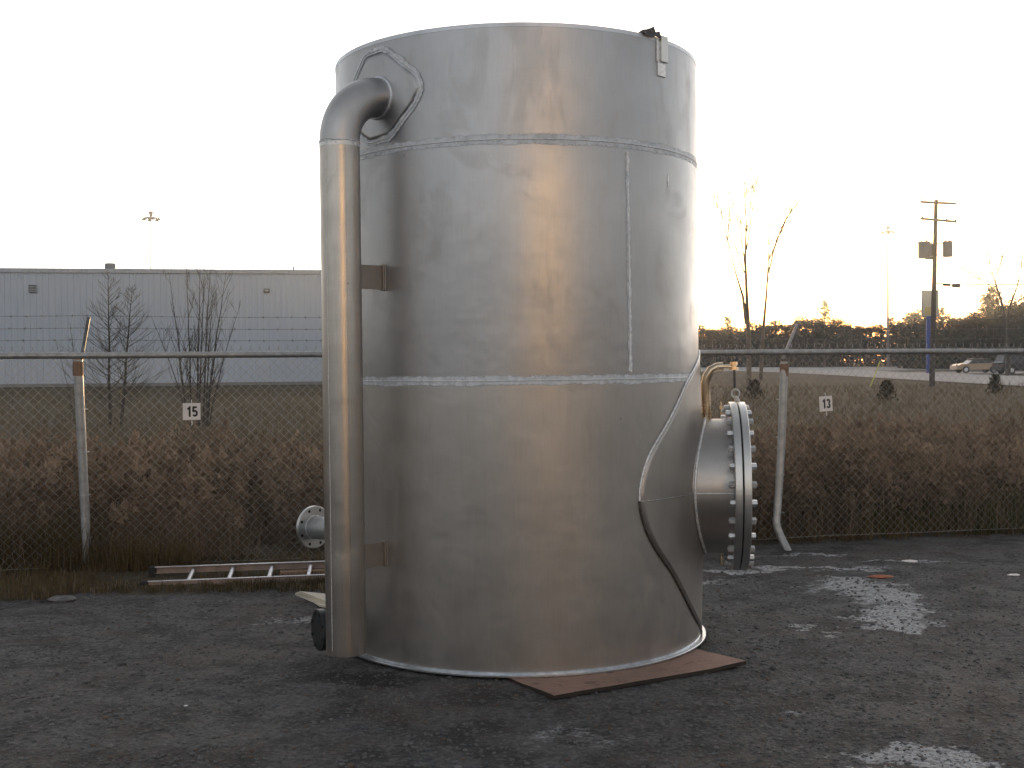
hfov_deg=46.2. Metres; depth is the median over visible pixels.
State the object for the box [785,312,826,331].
bushy tree
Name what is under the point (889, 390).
shrub
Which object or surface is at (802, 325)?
bushy tree
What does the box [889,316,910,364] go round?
bushy tree
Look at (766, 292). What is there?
poplar tree
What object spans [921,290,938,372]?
pylon sign
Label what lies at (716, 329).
bushy tree
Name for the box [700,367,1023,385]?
road
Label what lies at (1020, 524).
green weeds
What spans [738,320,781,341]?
bushy tree
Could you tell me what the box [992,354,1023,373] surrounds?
parked car
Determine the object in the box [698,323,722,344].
bushy tree
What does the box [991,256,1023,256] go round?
overhead wire
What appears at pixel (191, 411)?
number sign
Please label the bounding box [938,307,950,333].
pine tree
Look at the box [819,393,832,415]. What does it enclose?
number sign
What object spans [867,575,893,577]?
clay lump
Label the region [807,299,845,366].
pine tree
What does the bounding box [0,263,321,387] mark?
warehouse
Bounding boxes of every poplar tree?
[702,152,765,379]
[759,171,806,379]
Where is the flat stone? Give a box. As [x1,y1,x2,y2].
[47,595,75,602]
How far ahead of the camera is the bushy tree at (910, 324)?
196.10 m
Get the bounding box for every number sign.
[183,400,200,425]
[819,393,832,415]
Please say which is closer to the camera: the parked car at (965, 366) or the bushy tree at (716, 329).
the parked car at (965, 366)
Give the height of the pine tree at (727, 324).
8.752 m
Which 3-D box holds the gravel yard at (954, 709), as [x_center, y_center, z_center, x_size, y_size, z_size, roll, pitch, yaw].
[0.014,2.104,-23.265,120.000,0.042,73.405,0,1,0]
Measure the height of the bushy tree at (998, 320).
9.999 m
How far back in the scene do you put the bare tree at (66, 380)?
36.07 m
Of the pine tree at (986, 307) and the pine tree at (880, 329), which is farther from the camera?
the pine tree at (880, 329)
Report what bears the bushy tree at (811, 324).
on the field
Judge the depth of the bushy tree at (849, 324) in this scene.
208.38 m
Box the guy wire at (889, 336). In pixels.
[870,223,932,386]
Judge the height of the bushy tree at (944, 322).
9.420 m
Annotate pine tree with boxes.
[717,316,738,359]
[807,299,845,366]
[868,325,890,366]
[878,316,903,365]
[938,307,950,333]
[966,293,1003,359]
[976,285,1005,330]
[1011,294,1023,348]
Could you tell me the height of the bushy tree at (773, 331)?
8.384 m
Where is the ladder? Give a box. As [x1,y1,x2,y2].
[140,561,324,585]
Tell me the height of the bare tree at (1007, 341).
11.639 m
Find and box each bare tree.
[50,270,148,423]
[56,325,84,420]
[84,285,177,422]
[151,258,240,425]
[945,235,1023,374]
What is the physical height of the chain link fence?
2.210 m
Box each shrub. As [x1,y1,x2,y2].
[744,377,762,398]
[876,377,898,399]
[985,374,1005,393]
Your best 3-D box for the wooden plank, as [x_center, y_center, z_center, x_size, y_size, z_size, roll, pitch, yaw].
[-0.525,1.500,9.825,2.700,0.040,0.090,-1,1,-11]
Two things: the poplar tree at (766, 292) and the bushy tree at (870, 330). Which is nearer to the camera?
the poplar tree at (766, 292)
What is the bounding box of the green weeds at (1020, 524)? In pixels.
[759,482,1023,538]
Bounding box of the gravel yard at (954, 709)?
[0,530,1023,767]
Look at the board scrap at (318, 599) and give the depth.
8.58 m
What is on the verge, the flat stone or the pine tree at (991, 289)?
the flat stone
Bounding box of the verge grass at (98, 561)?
[0,492,1021,600]
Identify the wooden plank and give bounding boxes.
[280,569,324,575]
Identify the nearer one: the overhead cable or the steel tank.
the steel tank
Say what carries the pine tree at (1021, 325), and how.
on the field
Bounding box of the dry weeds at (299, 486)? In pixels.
[0,408,1023,570]
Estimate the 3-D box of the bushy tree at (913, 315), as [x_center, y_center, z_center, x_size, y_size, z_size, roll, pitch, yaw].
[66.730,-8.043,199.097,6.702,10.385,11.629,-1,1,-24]
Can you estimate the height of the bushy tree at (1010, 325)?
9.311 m
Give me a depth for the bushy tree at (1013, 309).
165.47 m
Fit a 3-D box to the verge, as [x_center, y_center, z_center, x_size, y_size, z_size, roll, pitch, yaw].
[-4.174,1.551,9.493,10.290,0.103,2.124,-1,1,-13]
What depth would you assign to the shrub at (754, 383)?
47.97 m
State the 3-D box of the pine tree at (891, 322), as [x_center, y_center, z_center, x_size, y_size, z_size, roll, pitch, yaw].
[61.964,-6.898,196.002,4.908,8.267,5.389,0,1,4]
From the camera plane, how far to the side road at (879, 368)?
166.28 m
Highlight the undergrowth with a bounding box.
[698,325,1023,368]
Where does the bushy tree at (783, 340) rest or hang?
on the field
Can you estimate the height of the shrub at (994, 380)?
1.032 m
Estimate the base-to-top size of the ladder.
0.145 m
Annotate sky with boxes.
[0,0,1023,362]
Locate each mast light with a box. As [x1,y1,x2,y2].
[142,211,159,268]
[881,226,894,366]
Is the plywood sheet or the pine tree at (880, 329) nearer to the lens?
the plywood sheet
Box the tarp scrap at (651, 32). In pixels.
[639,26,660,37]
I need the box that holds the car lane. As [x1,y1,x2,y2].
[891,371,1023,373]
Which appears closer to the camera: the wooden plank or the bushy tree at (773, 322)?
the wooden plank
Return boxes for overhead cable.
[936,283,1023,287]
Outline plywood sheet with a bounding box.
[504,649,745,699]
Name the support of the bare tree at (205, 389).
on the field
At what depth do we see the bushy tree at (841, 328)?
202.37 m
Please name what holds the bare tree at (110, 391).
on the field
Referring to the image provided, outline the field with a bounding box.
[0,363,1023,546]
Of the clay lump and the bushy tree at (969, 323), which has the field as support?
the bushy tree at (969, 323)
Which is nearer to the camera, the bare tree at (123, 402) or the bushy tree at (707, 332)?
the bare tree at (123, 402)
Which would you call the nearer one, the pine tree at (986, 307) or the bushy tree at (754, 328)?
the pine tree at (986, 307)
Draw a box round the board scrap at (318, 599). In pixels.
[295,591,325,607]
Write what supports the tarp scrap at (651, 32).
on the steel tank
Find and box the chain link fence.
[0,314,1023,569]
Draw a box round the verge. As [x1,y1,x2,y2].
[0,543,324,600]
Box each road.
[700,366,989,370]
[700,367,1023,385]
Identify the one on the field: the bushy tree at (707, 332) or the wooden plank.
the bushy tree at (707, 332)
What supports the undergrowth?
on the field
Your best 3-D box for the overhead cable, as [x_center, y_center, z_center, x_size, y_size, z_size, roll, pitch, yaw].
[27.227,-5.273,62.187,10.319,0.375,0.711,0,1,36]
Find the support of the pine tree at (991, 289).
on the field
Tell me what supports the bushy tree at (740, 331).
on the field
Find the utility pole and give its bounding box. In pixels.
[917,197,956,386]
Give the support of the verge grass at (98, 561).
on the field
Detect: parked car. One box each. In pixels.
[950,358,996,372]
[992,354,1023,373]
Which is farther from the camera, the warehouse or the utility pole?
the warehouse
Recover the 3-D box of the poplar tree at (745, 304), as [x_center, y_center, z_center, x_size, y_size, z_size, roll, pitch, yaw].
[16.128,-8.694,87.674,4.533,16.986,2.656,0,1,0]
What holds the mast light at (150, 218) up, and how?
on the field
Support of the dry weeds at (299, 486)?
on the field
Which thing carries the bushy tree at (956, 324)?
on the field
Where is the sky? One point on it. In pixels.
(203, 116)
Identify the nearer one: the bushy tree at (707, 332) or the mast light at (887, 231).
the mast light at (887, 231)
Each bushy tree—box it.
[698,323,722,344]
[698,325,714,349]
[701,323,725,337]
[730,320,750,335]
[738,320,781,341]
[757,318,790,332]
[760,319,780,337]
[767,318,812,360]
[784,319,814,334]
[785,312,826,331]
[804,317,828,334]
[818,312,857,346]
[830,319,855,332]
[842,320,883,362]
[876,315,925,362]
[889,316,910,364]
[892,304,947,336]
[936,311,959,338]
[938,313,1000,346]
[952,303,999,357]
[987,306,1023,348]
[990,294,1023,347]
[990,304,1023,338]
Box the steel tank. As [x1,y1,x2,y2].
[296,22,757,677]

